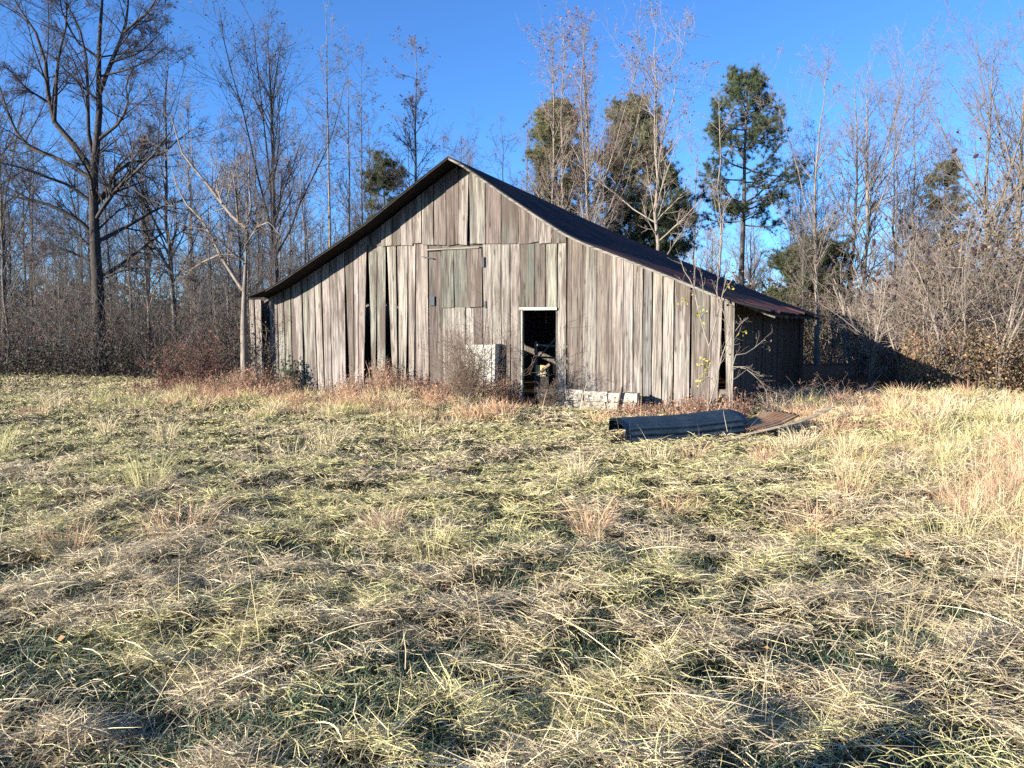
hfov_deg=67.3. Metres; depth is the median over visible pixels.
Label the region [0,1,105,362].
bare tree
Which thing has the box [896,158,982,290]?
pine tree
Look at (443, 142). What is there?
bare tree
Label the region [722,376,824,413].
dead brush
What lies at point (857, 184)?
bare tree
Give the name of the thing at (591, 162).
bare tree
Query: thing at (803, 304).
bare tree
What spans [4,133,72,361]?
bare tree
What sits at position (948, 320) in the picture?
sumac shrub
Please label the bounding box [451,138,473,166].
bare tree
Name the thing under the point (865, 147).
bare tree
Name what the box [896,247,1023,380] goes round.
sumac shrub
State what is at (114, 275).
bare tree
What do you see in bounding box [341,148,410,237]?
pine tree
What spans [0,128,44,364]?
bare tree
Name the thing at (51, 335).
understory
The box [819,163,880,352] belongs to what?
bare tree
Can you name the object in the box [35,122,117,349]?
bare tree
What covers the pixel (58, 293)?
bare tree
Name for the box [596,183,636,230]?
bare tree
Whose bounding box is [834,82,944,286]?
bare tree
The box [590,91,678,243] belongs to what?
pine tree
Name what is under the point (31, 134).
bare tree
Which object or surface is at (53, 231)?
bare tree
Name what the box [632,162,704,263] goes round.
pine tree
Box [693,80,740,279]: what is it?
bare tree
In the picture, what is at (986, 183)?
bare tree
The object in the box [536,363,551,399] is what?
wooden crate
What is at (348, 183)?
bare tree
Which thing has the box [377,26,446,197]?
bare tree
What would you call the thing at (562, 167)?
bare tree
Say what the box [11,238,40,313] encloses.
bare tree
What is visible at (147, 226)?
bare tree
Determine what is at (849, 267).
sumac shrub
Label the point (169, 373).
red bush
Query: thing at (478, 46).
sky
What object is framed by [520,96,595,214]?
pine tree
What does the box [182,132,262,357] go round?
bare tree
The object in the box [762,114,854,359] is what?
bare tree
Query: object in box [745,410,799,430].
rusty sheet
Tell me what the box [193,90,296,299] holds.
bare tree
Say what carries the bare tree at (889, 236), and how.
on the ground at (824, 375)
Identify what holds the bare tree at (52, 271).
on the ground at (824, 375)
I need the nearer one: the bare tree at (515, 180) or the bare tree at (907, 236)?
the bare tree at (515, 180)
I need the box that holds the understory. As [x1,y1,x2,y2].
[0,207,825,380]
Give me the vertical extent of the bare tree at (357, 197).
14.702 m
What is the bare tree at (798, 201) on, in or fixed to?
on the ground at (824, 375)
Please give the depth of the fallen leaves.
5.41 m
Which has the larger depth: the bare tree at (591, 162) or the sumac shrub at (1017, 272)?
the bare tree at (591, 162)
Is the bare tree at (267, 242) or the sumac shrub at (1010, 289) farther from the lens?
the bare tree at (267, 242)
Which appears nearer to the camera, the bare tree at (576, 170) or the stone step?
the stone step
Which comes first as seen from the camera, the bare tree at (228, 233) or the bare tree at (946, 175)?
the bare tree at (228, 233)
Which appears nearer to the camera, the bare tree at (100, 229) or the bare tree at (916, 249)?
the bare tree at (916, 249)
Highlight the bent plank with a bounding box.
[720,406,833,441]
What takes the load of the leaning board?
on the ground at (824, 375)
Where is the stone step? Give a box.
[538,388,640,410]
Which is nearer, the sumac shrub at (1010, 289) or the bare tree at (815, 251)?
the sumac shrub at (1010, 289)
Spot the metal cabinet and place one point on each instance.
(494, 374)
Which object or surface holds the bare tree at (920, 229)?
on the ground at (824, 375)
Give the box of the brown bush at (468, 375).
[406,290,551,408]
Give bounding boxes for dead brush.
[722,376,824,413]
[800,373,882,409]
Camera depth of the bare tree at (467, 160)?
46.92 m
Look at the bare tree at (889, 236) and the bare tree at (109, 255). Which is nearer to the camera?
the bare tree at (109, 255)
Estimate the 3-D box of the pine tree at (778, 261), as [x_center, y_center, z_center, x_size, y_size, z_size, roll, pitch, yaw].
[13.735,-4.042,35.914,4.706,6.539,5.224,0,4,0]
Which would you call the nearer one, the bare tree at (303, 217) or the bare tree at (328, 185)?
the bare tree at (328, 185)
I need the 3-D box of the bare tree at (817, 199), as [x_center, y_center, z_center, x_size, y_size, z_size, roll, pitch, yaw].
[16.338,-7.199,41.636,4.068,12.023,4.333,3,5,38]
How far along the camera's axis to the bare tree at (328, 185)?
29.40 m
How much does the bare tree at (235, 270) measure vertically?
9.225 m
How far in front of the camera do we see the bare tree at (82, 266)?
32.10 m
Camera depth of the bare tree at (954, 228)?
40.58 m
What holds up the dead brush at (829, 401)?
on the ground at (824, 375)
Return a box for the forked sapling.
[667,229,787,410]
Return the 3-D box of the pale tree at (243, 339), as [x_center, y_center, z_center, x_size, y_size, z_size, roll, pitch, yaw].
[-7.116,-3.431,19.351,4.167,7.836,2.386,1,4,16]
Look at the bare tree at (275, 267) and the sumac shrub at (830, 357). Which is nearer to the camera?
the bare tree at (275, 267)
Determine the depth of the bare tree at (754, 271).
47.95 m
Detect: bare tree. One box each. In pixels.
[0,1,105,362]
[0,83,53,370]
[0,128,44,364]
[0,129,29,287]
[0,174,21,354]
[0,222,27,347]
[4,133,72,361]
[5,120,81,349]
[6,95,66,353]
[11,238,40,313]
[14,0,240,366]
[17,168,86,352]
[17,183,76,347]
[19,199,80,363]
[28,173,82,296]
[30,215,79,371]
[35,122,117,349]
[43,203,122,320]
[45,95,174,362]
[45,113,127,317]
[56,138,140,308]
[60,220,88,337]
[63,86,146,363]
[63,135,120,290]
[69,200,140,305]
[103,224,142,349]
[107,47,227,340]
[108,170,163,342]
[112,121,176,370]
[115,129,177,339]
[138,0,392,282]
[141,204,174,351]
[143,226,201,337]
[156,75,224,340]
[161,189,215,363]
[162,171,214,343]
[165,199,206,323]
[178,140,240,355]
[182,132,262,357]
[191,129,268,313]
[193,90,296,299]
[200,148,288,299]
[203,241,231,331]
[205,219,261,352]
[206,144,282,364]
[207,122,267,352]
[212,95,305,299]
[220,126,318,303]
[221,205,255,295]
[242,64,347,276]
[249,162,298,286]
[251,156,302,289]
[252,133,318,284]
[276,118,352,273]
[279,164,331,268]
[297,178,369,260]
[299,36,376,244]
[303,0,354,246]
[305,36,395,246]
[316,107,400,235]
[332,180,389,230]
[336,189,366,235]
[352,191,389,221]
[373,114,429,305]
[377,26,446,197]
[377,148,399,209]
[417,108,491,174]
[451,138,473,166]
[455,131,486,170]
[476,115,524,187]
[501,109,537,192]
[515,0,692,230]
[517,14,592,212]
[519,15,596,220]
[532,0,718,253]
[555,89,623,227]
[588,192,608,228]
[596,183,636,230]
[608,195,628,235]
[678,124,722,271]
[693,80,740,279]
[732,30,861,365]
[737,183,775,293]
[737,184,778,289]
[761,140,819,289]
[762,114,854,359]
[771,177,840,365]
[777,144,838,258]
[778,141,850,354]
[810,1,962,361]
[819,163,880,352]
[834,10,974,363]
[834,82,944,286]
[868,16,1023,341]
[871,186,911,284]
[872,124,924,283]
[875,170,918,290]
[877,72,965,276]
[880,182,924,283]
[890,192,965,293]
[894,116,993,267]
[895,212,948,351]
[898,162,957,288]
[901,217,925,321]
[920,134,982,271]
[922,189,980,290]
[937,0,1023,355]
[946,192,983,301]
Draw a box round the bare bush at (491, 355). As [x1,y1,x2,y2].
[428,285,522,406]
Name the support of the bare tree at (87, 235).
on the ground at (824, 375)
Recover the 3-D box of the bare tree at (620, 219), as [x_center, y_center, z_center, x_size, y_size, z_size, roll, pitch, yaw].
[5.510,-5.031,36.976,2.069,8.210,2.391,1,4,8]
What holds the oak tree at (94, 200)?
on the ground at (824, 375)
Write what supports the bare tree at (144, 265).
on the ground at (824, 375)
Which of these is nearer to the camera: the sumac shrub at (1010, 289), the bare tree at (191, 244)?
the sumac shrub at (1010, 289)
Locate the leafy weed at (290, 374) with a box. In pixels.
[274,353,306,389]
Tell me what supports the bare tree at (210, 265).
on the ground at (824, 375)
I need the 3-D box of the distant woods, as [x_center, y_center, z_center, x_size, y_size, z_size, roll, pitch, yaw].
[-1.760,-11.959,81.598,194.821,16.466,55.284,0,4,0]
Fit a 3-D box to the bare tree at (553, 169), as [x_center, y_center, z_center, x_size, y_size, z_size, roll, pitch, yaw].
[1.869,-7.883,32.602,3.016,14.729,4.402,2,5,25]
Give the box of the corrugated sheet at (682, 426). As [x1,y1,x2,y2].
[608,409,749,444]
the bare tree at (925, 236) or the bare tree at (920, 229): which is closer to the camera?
the bare tree at (925, 236)
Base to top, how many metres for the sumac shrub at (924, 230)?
6.007 m
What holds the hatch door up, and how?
in the old barn
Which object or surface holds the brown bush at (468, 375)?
on the ground at (824, 375)
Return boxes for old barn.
[247,156,819,410]
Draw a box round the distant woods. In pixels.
[0,166,1023,344]
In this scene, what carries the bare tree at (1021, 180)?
on the ground at (824, 375)
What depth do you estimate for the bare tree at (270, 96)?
30.26 m
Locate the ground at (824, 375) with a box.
[0,329,1023,767]
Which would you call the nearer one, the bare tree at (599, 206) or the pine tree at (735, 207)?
the bare tree at (599, 206)
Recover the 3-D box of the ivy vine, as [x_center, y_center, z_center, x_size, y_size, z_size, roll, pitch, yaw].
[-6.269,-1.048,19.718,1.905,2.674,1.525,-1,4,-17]
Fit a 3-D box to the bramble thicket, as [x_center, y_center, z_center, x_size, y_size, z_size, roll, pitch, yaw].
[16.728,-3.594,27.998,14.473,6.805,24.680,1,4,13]
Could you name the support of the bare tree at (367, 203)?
on the ground at (824, 375)
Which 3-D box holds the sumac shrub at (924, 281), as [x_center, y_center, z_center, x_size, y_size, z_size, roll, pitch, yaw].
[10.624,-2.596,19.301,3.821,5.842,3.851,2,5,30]
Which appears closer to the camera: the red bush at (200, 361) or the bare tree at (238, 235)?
the red bush at (200, 361)
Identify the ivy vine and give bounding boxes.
[227,293,288,383]
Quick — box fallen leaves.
[13,394,988,648]
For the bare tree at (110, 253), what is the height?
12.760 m
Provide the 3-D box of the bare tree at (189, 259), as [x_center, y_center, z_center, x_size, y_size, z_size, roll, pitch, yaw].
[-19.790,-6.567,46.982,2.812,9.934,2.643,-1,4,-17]
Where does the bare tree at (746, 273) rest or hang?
on the ground at (824, 375)
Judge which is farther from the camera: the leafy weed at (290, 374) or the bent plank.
the leafy weed at (290, 374)
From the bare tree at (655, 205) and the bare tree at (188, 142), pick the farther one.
the bare tree at (188, 142)
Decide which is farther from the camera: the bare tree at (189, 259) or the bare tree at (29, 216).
the bare tree at (29, 216)
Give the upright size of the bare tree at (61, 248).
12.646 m
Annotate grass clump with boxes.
[849,517,984,690]
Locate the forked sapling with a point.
(701, 364)
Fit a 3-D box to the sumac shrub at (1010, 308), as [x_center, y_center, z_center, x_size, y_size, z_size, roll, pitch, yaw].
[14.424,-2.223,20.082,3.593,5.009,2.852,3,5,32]
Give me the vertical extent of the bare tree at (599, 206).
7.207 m
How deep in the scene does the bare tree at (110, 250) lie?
33.70 m
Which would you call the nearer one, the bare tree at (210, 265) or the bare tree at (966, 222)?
the bare tree at (966, 222)
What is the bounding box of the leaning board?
[617,387,622,409]
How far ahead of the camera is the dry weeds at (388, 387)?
10.79 m
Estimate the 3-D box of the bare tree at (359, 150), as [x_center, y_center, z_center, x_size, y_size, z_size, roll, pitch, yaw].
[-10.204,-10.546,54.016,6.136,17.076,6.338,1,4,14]
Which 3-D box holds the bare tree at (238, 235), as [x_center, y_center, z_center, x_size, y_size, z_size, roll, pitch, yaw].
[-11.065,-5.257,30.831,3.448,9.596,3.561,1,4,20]
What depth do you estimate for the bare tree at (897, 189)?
56.60 m
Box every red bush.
[123,349,204,393]
[150,322,249,386]
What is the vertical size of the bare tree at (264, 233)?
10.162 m
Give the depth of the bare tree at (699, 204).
49.63 m
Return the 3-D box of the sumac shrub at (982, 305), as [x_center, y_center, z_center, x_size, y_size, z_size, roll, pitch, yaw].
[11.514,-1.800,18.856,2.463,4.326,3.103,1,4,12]
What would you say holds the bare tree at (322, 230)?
on the ground at (824, 375)
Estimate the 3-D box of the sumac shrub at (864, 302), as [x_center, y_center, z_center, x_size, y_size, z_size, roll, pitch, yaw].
[12.145,-2.652,23.010,4.414,5.507,3.614,1,4,14]
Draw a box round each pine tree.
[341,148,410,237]
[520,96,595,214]
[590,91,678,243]
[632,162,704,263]
[692,63,822,285]
[757,228,867,362]
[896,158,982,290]
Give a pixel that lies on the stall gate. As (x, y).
(536, 351)
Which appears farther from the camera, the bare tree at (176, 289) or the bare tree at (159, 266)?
the bare tree at (159, 266)
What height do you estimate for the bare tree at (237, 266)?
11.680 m
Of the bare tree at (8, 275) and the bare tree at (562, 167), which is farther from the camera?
the bare tree at (8, 275)
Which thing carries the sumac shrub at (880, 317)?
on the ground at (824, 375)
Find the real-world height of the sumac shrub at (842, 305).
5.006 m
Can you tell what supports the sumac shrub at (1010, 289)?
on the ground at (824, 375)
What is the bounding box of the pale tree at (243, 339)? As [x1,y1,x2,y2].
[135,85,281,386]
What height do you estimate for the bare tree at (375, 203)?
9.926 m
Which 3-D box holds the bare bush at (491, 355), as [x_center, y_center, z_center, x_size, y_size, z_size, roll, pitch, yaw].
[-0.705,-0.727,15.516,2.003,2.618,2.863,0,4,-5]
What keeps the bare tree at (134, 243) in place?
on the ground at (824, 375)
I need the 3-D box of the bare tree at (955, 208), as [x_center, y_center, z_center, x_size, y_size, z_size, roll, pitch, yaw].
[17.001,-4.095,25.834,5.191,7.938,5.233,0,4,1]
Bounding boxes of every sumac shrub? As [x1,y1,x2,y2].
[768,235,890,377]
[798,284,849,364]
[819,197,945,376]
[827,236,947,383]
[833,220,951,388]
[834,200,1001,380]
[850,165,1023,390]
[858,240,1023,389]
[865,204,982,373]
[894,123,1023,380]
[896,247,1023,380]
[901,221,1021,331]
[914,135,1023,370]
[928,220,1023,391]
[935,185,1021,361]
[980,238,1023,384]
[986,237,1023,337]
[1002,252,1023,313]
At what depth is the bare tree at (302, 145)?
51.32 m
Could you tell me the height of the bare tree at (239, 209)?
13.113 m
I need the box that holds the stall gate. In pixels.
[534,338,566,400]
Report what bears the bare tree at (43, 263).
on the ground at (824, 375)
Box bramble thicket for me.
[784,178,1023,395]
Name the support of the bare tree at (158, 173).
on the ground at (824, 375)
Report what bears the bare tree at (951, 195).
on the ground at (824, 375)
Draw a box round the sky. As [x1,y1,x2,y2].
[0,0,1023,328]
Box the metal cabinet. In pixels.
[465,344,501,402]
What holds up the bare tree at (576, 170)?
on the ground at (824, 375)
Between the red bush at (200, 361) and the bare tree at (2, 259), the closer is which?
the red bush at (200, 361)
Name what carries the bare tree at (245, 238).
on the ground at (824, 375)
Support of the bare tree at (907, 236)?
on the ground at (824, 375)
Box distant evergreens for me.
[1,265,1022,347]
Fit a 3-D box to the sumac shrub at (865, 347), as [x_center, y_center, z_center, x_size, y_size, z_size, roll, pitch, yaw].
[11.226,-2.179,22.790,2.593,4.554,3.266,-2,5,-23]
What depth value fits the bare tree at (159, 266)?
48.40 m
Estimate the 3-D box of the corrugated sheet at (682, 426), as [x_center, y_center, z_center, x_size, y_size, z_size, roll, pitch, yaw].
[2.511,0.619,11.583,2.524,0.349,1.069,-2,5,-25]
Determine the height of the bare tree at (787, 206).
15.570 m
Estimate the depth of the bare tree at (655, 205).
30.01 m
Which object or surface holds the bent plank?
on the ground at (824, 375)
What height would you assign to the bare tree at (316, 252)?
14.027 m
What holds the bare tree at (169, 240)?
on the ground at (824, 375)
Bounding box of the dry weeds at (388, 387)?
[0,355,1023,767]
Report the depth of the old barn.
17.17 m
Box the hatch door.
[421,247,485,307]
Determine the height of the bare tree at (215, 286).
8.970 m
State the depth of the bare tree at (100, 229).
49.84 m
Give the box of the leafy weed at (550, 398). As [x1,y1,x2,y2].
[533,378,574,406]
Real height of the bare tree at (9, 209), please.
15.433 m
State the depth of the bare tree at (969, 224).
22.41 m
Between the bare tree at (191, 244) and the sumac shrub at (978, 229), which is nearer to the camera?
the sumac shrub at (978, 229)
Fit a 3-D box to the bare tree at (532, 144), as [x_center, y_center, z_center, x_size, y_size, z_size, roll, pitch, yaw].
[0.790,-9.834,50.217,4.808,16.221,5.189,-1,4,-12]
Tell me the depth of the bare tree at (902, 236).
34.72 m
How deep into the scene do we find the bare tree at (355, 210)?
51.23 m
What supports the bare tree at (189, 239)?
on the ground at (824, 375)
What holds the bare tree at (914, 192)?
on the ground at (824, 375)
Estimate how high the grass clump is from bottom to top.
0.764 m
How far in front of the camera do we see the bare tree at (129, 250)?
36.28 m
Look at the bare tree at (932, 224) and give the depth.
28.66 m
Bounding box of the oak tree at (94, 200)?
[0,0,238,372]
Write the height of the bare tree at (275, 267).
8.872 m
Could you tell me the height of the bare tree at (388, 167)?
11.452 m
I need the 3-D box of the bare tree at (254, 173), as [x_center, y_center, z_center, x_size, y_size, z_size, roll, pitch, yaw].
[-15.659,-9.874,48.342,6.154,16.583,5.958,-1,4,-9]
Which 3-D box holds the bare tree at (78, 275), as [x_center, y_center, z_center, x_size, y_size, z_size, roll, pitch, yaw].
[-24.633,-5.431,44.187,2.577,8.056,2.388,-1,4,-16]
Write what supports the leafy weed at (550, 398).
on the ground at (824, 375)
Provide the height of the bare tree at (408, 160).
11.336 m
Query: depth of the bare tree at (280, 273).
34.91 m
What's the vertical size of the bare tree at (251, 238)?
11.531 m
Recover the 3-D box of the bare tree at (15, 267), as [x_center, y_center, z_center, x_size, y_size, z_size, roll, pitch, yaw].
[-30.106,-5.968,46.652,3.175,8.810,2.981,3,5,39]
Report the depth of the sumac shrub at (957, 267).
24.41 m

